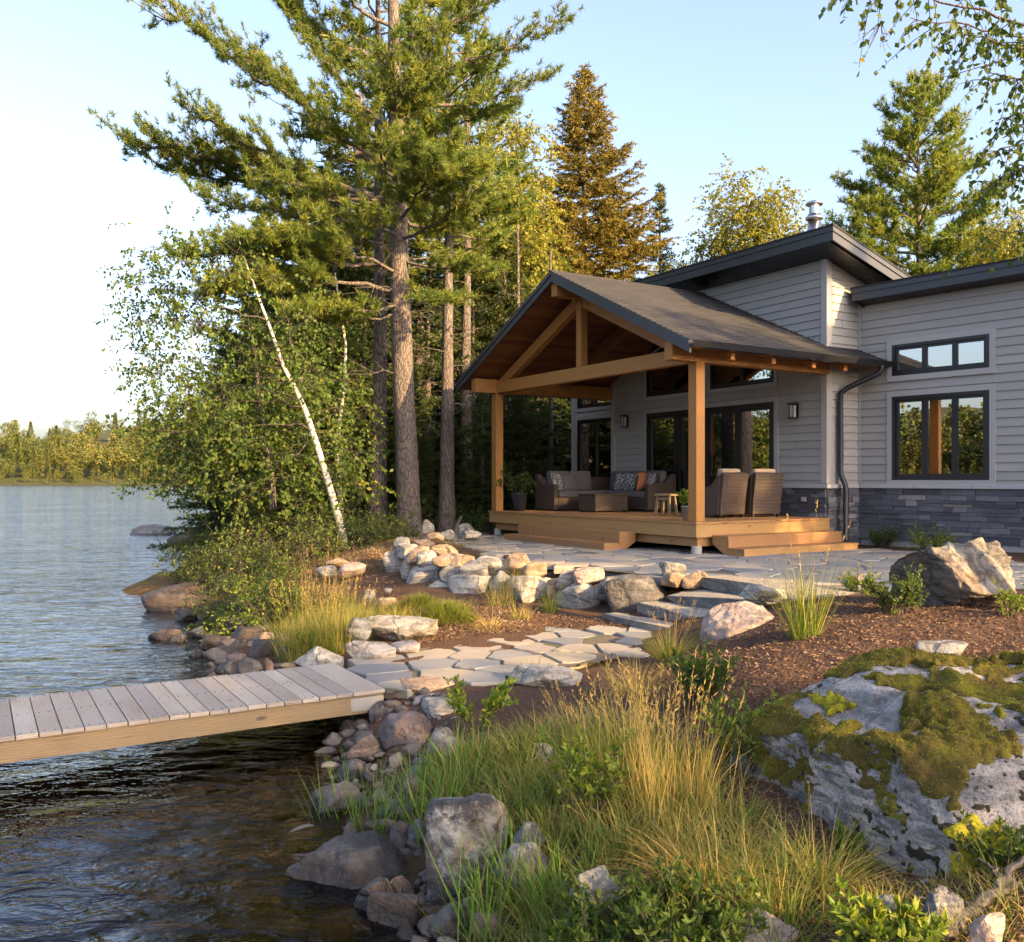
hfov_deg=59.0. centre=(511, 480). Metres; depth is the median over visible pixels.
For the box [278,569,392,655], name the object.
grass clump
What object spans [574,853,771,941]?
bush
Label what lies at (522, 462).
spruce tree
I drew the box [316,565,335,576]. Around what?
bank stone
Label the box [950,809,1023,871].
bush
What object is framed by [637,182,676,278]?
spruce tree
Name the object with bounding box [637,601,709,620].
stone step
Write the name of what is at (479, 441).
spruce tree
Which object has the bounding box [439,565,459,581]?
wall stone
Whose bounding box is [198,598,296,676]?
shore pebbles
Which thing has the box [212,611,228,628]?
shore rock
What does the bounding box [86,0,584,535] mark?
white pine
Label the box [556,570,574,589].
wall stone
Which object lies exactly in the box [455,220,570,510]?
spruce tree
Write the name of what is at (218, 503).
spruce tree
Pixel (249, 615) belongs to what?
shrub
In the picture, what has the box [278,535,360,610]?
grass clump
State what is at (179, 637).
shore rock
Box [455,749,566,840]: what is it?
reed clump
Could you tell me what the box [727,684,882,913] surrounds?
bark mulch
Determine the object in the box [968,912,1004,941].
boulder
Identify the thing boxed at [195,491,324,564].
shrub
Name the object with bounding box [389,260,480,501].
spruce tree
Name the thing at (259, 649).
shore rock
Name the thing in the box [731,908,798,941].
boulder
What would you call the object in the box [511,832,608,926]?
reed clump
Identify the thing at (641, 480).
throw cushion
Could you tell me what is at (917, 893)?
corner pebbles
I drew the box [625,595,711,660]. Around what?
grass clump
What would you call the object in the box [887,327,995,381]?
window
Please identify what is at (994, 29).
overhanging birch
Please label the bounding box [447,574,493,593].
wall stone
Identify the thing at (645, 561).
flagstone terrace
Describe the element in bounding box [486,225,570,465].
spruce tree
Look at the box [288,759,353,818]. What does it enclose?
reed clump
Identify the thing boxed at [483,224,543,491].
bare trunk
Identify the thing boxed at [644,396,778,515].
sliding door
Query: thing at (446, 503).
pine tree
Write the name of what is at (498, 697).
bush
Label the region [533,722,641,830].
bush
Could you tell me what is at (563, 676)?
boulder
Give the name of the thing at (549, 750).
boulder
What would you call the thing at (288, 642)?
grass clump
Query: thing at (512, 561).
wall stone
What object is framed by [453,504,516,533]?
shrub
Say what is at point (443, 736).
shore rock
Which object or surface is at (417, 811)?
reed clump
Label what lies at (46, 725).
dock
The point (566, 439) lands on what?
spruce tree
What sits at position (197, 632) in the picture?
shore rock
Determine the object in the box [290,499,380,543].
shrub
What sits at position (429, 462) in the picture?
spruce tree
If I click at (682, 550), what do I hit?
gravel
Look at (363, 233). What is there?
pine tree
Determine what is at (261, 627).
shore rock
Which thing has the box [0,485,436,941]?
lake water
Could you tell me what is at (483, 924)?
shore rock
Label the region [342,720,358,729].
shore rock
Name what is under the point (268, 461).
maple tree
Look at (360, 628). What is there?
boulder
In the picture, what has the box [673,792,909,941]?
grass clump
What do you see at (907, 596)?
bush
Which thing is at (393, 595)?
needle litter
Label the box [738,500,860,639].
grass clump
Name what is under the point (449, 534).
bank stone
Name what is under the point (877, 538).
bush
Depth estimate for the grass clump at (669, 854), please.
4.06 m
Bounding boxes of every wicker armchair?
[705,468,748,517]
[729,469,783,516]
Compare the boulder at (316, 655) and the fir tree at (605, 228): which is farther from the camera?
the fir tree at (605, 228)
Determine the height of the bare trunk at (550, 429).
8.002 m
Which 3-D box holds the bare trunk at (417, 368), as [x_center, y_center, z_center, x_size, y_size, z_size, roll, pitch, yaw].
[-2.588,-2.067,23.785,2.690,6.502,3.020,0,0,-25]
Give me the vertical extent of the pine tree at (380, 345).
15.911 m
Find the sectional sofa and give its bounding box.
[535,470,675,511]
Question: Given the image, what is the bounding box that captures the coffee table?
[578,493,628,512]
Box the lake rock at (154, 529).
[129,524,176,534]
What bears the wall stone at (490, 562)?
on the wall stone at (457, 583)
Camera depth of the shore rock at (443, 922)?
4.27 m
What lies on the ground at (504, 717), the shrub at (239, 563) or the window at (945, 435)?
the shrub at (239, 563)
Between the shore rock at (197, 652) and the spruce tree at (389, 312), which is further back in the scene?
the spruce tree at (389, 312)
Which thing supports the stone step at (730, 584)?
on the ground at (504, 717)
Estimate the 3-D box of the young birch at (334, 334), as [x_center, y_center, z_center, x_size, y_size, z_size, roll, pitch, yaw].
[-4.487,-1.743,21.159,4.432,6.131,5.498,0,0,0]
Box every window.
[575,386,610,412]
[575,414,610,476]
[644,346,687,400]
[707,364,777,393]
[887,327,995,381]
[887,383,995,483]
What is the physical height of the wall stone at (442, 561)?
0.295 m
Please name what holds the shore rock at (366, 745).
on the ground at (504, 717)
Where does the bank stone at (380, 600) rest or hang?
on the ground at (504, 717)
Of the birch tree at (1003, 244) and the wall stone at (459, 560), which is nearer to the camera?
the wall stone at (459, 560)
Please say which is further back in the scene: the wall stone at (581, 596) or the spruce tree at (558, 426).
the spruce tree at (558, 426)
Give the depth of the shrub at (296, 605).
12.41 m
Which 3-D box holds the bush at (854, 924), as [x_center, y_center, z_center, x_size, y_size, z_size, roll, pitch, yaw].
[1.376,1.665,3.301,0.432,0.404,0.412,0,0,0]
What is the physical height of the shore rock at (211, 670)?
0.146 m
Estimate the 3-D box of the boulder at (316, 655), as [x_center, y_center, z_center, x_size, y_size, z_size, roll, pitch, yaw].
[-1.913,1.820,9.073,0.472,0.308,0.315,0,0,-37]
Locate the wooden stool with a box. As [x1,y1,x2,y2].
[654,494,677,514]
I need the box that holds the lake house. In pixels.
[454,200,1023,552]
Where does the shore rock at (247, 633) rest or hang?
on the ground at (504, 717)
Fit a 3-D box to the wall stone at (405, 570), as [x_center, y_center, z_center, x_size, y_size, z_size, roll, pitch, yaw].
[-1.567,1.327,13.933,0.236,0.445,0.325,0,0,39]
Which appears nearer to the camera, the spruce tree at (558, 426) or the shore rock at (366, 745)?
the shore rock at (366, 745)
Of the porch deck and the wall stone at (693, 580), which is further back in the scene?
the porch deck
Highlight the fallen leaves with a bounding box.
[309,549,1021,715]
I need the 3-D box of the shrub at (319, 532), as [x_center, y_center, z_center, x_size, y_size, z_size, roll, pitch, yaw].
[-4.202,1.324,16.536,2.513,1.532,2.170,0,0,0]
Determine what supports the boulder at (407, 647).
on the path bed at (599, 638)
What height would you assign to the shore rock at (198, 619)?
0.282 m
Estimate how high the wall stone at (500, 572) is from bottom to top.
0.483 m
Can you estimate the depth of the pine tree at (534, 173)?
29.51 m
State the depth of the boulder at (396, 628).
10.12 m
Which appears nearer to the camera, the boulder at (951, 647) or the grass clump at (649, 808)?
the grass clump at (649, 808)
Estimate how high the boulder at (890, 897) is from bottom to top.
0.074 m
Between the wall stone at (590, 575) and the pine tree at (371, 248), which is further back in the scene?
the pine tree at (371, 248)
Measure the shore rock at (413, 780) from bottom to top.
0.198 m
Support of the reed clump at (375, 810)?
on the ground at (504, 717)
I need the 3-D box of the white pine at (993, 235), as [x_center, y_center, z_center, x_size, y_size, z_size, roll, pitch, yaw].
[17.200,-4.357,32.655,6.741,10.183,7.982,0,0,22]
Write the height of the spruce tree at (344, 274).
10.828 m
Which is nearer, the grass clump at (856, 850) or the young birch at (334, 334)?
the grass clump at (856, 850)
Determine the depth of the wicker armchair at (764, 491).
16.78 m
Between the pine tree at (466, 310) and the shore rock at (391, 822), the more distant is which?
the pine tree at (466, 310)
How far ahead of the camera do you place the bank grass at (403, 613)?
11.45 m
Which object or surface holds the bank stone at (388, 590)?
on the ground at (504, 717)
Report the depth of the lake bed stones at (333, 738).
7.51 m
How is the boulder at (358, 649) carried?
on the ground at (504, 717)
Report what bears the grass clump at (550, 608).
on the ground at (504, 717)
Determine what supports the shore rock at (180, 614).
on the ground at (504, 717)
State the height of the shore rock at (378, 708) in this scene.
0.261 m
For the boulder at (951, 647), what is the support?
on the ground at (504, 717)
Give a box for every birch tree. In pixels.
[645,256,690,276]
[672,153,810,265]
[939,200,1023,267]
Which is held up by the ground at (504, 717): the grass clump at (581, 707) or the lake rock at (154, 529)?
the grass clump at (581, 707)
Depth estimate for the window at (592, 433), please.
23.33 m
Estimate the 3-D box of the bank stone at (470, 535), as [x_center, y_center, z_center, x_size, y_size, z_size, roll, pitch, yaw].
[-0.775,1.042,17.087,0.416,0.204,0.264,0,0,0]
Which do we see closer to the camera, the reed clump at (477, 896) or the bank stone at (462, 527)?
the reed clump at (477, 896)
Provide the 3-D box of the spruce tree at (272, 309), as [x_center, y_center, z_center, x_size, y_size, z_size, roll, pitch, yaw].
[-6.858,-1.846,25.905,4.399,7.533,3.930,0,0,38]
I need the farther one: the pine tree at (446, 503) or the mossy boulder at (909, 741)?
the pine tree at (446, 503)
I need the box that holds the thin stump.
[453,516,461,532]
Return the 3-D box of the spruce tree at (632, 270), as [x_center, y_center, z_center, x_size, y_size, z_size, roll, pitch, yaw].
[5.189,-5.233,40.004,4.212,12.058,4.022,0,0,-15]
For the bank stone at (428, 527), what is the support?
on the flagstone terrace
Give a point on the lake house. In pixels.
(842, 377)
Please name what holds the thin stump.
on the ground at (504, 717)
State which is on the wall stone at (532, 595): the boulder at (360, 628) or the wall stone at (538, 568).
the wall stone at (538, 568)
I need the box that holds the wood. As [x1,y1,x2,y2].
[0,403,208,483]
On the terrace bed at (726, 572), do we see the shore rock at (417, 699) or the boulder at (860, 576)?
the boulder at (860, 576)
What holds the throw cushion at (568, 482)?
on the sectional sofa
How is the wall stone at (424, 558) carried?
on the wall stone at (417, 574)
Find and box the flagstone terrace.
[408,532,1023,591]
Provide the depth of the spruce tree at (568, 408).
29.83 m
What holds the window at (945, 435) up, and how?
in the lake house
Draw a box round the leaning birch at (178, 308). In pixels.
[92,199,350,550]
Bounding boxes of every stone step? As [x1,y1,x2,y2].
[602,612,672,630]
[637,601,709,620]
[666,588,784,608]
[702,575,860,600]
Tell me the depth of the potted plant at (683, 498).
15.40 m
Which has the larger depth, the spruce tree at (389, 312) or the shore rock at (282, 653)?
the spruce tree at (389, 312)
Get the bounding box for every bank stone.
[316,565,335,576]
[325,557,347,566]
[337,562,365,577]
[360,589,375,602]
[374,597,395,608]
[384,588,391,593]
[413,539,434,545]
[422,519,434,535]
[427,532,444,541]
[441,529,454,540]
[458,523,473,538]
[460,530,481,539]
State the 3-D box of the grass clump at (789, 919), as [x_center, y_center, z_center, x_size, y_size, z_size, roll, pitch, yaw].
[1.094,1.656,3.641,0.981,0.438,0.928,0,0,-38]
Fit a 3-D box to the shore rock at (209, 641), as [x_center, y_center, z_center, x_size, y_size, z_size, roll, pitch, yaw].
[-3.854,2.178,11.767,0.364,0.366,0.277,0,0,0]
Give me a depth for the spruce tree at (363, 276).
23.26 m
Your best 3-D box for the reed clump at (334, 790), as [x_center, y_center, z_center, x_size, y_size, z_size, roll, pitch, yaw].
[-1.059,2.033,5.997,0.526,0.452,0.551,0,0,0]
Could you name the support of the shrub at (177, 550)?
on the ground at (504, 717)
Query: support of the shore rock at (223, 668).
on the ground at (504, 717)
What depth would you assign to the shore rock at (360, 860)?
4.99 m
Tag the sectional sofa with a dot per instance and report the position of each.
(549, 495)
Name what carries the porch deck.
on the ground at (504, 717)
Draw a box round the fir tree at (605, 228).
[508,60,682,285]
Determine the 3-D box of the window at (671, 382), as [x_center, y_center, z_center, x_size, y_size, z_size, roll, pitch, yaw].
[3.578,-2.710,20.306,0.105,1.741,1.760,0,0,-32]
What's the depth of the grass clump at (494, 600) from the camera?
11.75 m
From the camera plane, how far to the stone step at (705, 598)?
10.49 m
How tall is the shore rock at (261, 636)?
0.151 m
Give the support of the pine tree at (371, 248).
on the ground at (504, 717)
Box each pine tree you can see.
[277,0,487,532]
[293,51,414,468]
[354,0,539,531]
[364,0,500,455]
[368,0,538,511]
[432,37,575,503]
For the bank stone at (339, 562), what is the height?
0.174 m
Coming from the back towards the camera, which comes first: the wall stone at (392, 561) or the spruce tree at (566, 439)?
the spruce tree at (566, 439)
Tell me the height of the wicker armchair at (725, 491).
0.902 m
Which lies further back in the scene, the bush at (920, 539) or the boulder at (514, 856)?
the bush at (920, 539)
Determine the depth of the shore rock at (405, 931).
4.37 m
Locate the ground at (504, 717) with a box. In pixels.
[0,429,1023,941]
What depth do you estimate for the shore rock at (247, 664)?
9.98 m
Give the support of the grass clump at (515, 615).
on the ground at (504, 717)
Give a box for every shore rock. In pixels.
[141,581,213,610]
[148,628,182,639]
[170,634,185,640]
[174,608,199,620]
[187,626,207,636]
[189,649,202,656]
[197,610,211,621]
[200,634,226,650]
[204,666,218,674]
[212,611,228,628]
[216,661,237,675]
[224,638,247,652]
[226,617,248,634]
[226,653,247,661]
[229,606,260,617]
[230,626,262,640]
[237,656,263,673]
[247,623,265,631]
[249,639,280,659]
[259,632,275,638]
[265,658,273,669]
[273,662,292,669]
[277,646,302,662]
[286,830,406,888]
[309,780,362,812]
[337,760,365,781]
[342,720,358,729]
[344,733,382,763]
[354,877,393,910]
[366,891,422,928]
[368,700,388,721]
[375,804,398,819]
[378,711,431,751]
[378,818,395,831]
[390,875,415,894]
[397,923,416,939]
[403,775,424,792]
[409,818,425,844]
[411,692,435,705]
[421,697,455,717]
[424,793,509,906]
[427,901,475,941]
[430,727,456,756]
[471,912,502,941]
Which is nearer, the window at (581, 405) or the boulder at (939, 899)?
the boulder at (939, 899)
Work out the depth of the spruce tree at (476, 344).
26.80 m
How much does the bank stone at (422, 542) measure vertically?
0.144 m
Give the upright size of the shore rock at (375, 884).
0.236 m
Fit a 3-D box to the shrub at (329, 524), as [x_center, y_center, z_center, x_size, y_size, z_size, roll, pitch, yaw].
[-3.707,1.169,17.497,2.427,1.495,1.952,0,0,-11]
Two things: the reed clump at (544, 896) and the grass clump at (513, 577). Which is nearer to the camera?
the reed clump at (544, 896)
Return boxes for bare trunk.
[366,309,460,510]
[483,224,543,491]
[544,249,570,467]
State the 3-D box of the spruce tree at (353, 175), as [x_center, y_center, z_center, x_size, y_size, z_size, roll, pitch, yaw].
[-4.665,-4.864,28.092,6.877,13.182,7.698,0,0,10]
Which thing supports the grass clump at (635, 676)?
on the ground at (504, 717)
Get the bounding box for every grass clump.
[245,570,371,662]
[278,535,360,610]
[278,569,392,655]
[444,591,483,610]
[455,602,518,632]
[469,537,524,607]
[496,541,539,600]
[499,596,541,619]
[509,655,562,685]
[523,673,630,735]
[532,586,568,614]
[537,647,718,794]
[576,644,758,833]
[582,643,680,706]
[583,792,772,901]
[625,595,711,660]
[666,828,902,941]
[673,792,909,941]
[720,784,943,936]
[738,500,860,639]
[894,822,1009,885]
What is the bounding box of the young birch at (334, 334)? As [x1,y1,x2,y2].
[219,272,394,517]
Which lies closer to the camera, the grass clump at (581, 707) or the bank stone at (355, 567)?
the grass clump at (581, 707)
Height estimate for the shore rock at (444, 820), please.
0.644 m
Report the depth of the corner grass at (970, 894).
3.61 m
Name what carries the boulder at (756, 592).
on the stone step at (705, 598)
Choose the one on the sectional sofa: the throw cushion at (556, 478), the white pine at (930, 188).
the throw cushion at (556, 478)
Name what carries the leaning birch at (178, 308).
on the ground at (504, 717)
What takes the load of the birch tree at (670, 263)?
on the ground at (504, 717)
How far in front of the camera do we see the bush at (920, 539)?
15.41 m
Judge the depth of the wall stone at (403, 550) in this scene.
14.21 m
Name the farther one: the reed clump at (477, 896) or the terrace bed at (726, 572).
the terrace bed at (726, 572)
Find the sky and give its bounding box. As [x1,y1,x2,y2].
[0,0,1023,438]
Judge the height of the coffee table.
0.400 m
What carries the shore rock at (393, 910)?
on the ground at (504, 717)
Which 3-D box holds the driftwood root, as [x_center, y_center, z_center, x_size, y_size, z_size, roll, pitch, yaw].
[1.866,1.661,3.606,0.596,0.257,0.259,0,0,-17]
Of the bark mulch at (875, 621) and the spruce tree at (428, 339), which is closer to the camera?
the bark mulch at (875, 621)
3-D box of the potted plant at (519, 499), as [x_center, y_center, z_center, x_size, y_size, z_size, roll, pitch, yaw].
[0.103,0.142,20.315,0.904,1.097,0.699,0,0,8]
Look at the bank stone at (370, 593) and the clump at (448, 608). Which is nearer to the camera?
the clump at (448, 608)
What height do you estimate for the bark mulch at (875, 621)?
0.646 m
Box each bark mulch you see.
[413,602,626,644]
[586,585,1023,781]
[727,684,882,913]
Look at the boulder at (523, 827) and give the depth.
4.74 m
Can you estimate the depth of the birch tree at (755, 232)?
35.49 m
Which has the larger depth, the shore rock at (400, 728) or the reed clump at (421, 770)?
the shore rock at (400, 728)
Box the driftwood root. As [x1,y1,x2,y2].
[909,855,1023,940]
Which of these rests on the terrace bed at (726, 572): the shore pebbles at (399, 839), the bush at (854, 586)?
the bush at (854, 586)
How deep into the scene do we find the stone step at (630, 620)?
10.54 m
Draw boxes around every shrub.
[151,513,266,587]
[154,505,251,571]
[180,511,297,599]
[180,559,291,631]
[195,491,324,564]
[199,552,330,640]
[212,510,344,592]
[247,567,353,629]
[260,502,367,560]
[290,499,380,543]
[315,501,395,552]
[317,502,432,545]
[396,487,468,531]
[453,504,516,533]
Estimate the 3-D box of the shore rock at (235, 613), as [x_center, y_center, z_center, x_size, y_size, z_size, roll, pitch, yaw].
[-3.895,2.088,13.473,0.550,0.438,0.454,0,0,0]
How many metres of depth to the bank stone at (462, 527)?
17.79 m
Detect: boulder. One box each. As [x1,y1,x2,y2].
[293,646,343,666]
[344,640,395,658]
[346,618,371,640]
[368,615,437,641]
[390,640,419,653]
[494,841,548,895]
[506,663,582,687]
[512,821,545,849]
[535,743,555,767]
[563,865,620,928]
[700,601,774,641]
[730,646,1023,878]
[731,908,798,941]
[739,584,786,602]
[852,574,863,584]
[880,894,900,912]
[889,537,1016,605]
[916,640,967,655]
[922,885,965,927]
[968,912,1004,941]
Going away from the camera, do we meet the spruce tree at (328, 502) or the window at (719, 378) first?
the window at (719, 378)
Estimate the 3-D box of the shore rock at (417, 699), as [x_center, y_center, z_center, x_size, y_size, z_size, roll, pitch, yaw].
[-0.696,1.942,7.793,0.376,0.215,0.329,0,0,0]
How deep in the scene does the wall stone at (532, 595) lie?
12.05 m
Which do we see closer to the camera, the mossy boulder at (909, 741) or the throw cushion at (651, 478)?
the mossy boulder at (909, 741)
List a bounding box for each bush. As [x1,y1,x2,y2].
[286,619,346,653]
[442,673,518,734]
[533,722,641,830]
[538,847,683,941]
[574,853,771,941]
[660,637,739,709]
[691,681,784,760]
[724,713,773,774]
[824,872,957,941]
[830,819,867,856]
[832,562,877,593]
[861,525,905,547]
[865,560,928,614]
[905,520,966,550]
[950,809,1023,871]
[991,579,1023,617]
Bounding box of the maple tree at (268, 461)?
[90,320,402,545]
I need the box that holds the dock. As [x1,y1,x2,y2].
[0,663,384,763]
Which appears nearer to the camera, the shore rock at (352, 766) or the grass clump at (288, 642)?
the shore rock at (352, 766)
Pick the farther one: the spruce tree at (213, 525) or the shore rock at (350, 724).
the spruce tree at (213, 525)
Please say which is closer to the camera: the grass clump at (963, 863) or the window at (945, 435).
the grass clump at (963, 863)
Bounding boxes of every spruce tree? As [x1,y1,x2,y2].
[147,241,284,561]
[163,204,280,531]
[168,321,242,537]
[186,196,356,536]
[207,291,323,536]
[213,290,333,542]
[219,141,438,529]
[230,264,369,538]
[280,247,436,534]
[316,113,437,504]
[340,229,440,501]
[367,203,513,520]
[387,366,458,524]
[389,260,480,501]
[423,192,484,491]
[431,273,517,508]
[454,393,507,526]
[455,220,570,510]
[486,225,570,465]
[487,219,575,502]
[487,395,560,509]
[508,247,570,501]
[553,398,570,468]
[621,238,647,281]
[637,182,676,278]
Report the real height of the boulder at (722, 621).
0.583 m
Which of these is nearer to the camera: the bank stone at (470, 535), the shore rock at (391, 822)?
the shore rock at (391, 822)
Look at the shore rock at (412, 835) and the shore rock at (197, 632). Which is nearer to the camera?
the shore rock at (412, 835)
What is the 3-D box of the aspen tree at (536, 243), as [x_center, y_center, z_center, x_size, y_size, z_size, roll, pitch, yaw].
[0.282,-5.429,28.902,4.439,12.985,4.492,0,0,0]
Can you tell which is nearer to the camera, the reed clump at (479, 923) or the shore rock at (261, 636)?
the reed clump at (479, 923)
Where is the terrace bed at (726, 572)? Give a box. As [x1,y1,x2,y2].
[445,532,1023,592]
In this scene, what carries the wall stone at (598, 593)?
on the ground at (504, 717)
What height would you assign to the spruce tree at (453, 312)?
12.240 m
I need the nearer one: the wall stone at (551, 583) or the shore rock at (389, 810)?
the shore rock at (389, 810)
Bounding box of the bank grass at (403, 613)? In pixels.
[257,587,439,657]
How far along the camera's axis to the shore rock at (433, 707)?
7.41 m
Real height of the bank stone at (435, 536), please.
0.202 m
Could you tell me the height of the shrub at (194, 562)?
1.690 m
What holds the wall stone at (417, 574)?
on the ground at (504, 717)
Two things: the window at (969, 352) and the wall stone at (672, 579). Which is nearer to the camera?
the wall stone at (672, 579)
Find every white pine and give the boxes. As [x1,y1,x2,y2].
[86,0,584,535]
[821,66,1016,275]
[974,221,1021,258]
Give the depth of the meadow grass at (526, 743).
4.68 m
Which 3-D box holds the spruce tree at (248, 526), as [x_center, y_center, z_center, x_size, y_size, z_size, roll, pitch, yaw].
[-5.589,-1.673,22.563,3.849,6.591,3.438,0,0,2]
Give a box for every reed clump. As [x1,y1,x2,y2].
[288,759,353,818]
[314,748,384,818]
[331,748,430,833]
[362,759,442,826]
[375,743,479,845]
[381,733,445,793]
[399,815,557,941]
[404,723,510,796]
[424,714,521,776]
[438,822,545,941]
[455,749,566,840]
[459,805,580,911]
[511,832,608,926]
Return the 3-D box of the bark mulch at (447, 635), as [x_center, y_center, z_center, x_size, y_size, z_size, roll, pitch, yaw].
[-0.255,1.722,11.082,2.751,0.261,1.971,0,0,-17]
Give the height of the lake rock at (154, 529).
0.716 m
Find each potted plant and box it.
[495,462,536,510]
[676,488,687,520]
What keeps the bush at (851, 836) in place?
on the ground at (504, 717)
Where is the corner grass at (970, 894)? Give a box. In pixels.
[805,840,1023,941]
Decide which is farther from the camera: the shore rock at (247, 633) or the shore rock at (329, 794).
the shore rock at (247, 633)
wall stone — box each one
[382,549,403,571]
[393,537,409,548]
[396,543,417,558]
[400,553,411,578]
[406,546,429,566]
[406,565,440,583]
[416,550,436,566]
[428,578,447,587]
[429,544,457,555]
[432,554,453,568]
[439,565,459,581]
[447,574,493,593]
[449,553,474,568]
[459,560,488,575]
[475,555,511,576]
[489,570,510,592]
[504,553,530,575]
[505,575,550,602]
[523,561,546,576]
[547,578,560,598]
[553,583,601,608]
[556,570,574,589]
[573,567,604,584]
[593,576,614,602]
[601,574,666,612]
[659,561,686,574]
[660,572,685,587]
[682,571,706,588]
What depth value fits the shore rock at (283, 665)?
9.63 m
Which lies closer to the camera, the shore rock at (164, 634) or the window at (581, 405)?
the shore rock at (164, 634)
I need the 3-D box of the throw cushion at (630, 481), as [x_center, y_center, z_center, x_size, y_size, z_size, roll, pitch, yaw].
[2.699,0.037,20.623,0.195,0.407,0.420,0,0,-29]
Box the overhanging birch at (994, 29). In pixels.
[818,0,1023,278]
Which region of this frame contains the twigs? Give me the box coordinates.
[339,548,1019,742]
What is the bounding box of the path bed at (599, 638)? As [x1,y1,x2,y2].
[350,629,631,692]
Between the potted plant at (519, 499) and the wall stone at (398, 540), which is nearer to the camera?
the wall stone at (398, 540)
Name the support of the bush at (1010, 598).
on the ground at (504, 717)
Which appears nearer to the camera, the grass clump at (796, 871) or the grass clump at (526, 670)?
the grass clump at (796, 871)
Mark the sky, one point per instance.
(774, 85)
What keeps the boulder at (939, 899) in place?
on the ground at (504, 717)
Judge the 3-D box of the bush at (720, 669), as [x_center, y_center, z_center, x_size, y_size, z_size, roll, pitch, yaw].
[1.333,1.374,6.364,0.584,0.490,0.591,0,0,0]
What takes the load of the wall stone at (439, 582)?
on the ground at (504, 717)
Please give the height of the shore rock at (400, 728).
0.456 m
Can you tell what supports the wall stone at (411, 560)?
on the wall stone at (405, 570)
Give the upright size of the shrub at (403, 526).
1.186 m
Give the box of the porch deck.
[488,509,857,556]
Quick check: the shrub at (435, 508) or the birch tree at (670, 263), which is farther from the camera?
the birch tree at (670, 263)
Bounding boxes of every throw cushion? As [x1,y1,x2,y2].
[550,473,562,489]
[559,473,576,489]
[613,473,626,489]
[623,473,637,489]
[636,472,649,490]
[646,473,656,483]
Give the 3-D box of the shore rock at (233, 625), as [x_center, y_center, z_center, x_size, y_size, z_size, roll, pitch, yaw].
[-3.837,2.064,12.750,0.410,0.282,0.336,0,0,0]
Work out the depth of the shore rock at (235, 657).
10.62 m
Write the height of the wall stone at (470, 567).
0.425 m
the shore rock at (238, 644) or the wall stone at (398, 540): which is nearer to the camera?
the shore rock at (238, 644)
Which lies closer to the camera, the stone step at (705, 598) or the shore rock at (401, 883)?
the shore rock at (401, 883)
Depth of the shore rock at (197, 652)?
11.30 m
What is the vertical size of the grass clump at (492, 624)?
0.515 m
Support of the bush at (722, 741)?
on the ground at (504, 717)
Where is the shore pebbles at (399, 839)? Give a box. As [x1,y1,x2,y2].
[321,687,498,941]
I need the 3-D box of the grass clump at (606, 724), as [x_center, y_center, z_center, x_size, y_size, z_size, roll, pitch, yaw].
[0.670,1.391,5.223,0.912,0.732,0.952,0,0,-40]
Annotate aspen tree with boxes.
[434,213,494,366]
[460,110,586,456]
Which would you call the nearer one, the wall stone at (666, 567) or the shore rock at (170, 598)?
the wall stone at (666, 567)
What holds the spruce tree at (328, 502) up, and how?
on the ground at (504, 717)
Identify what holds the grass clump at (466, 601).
on the ground at (504, 717)
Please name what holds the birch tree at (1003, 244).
on the ground at (504, 717)
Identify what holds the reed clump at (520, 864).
on the ground at (504, 717)
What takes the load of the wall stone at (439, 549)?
on the wall stone at (417, 574)
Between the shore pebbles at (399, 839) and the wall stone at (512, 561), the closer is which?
the shore pebbles at (399, 839)
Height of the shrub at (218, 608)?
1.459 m
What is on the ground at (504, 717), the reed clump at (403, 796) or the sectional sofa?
the reed clump at (403, 796)
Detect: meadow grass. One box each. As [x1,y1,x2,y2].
[392,695,836,941]
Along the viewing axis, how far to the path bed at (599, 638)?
9.37 m
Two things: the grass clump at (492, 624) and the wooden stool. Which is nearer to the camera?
the grass clump at (492, 624)
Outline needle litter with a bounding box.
[302,548,401,614]
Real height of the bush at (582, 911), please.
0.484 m
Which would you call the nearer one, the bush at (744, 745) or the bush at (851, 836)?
the bush at (851, 836)
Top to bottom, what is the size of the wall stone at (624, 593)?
0.609 m
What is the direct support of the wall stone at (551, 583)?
on the ground at (504, 717)
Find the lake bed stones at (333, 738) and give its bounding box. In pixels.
[290,728,355,831]
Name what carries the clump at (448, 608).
on the ground at (504, 717)
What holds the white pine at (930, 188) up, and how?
on the ground at (504, 717)
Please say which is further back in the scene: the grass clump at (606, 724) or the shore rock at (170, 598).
the shore rock at (170, 598)
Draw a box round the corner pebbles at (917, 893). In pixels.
[858,878,967,940]

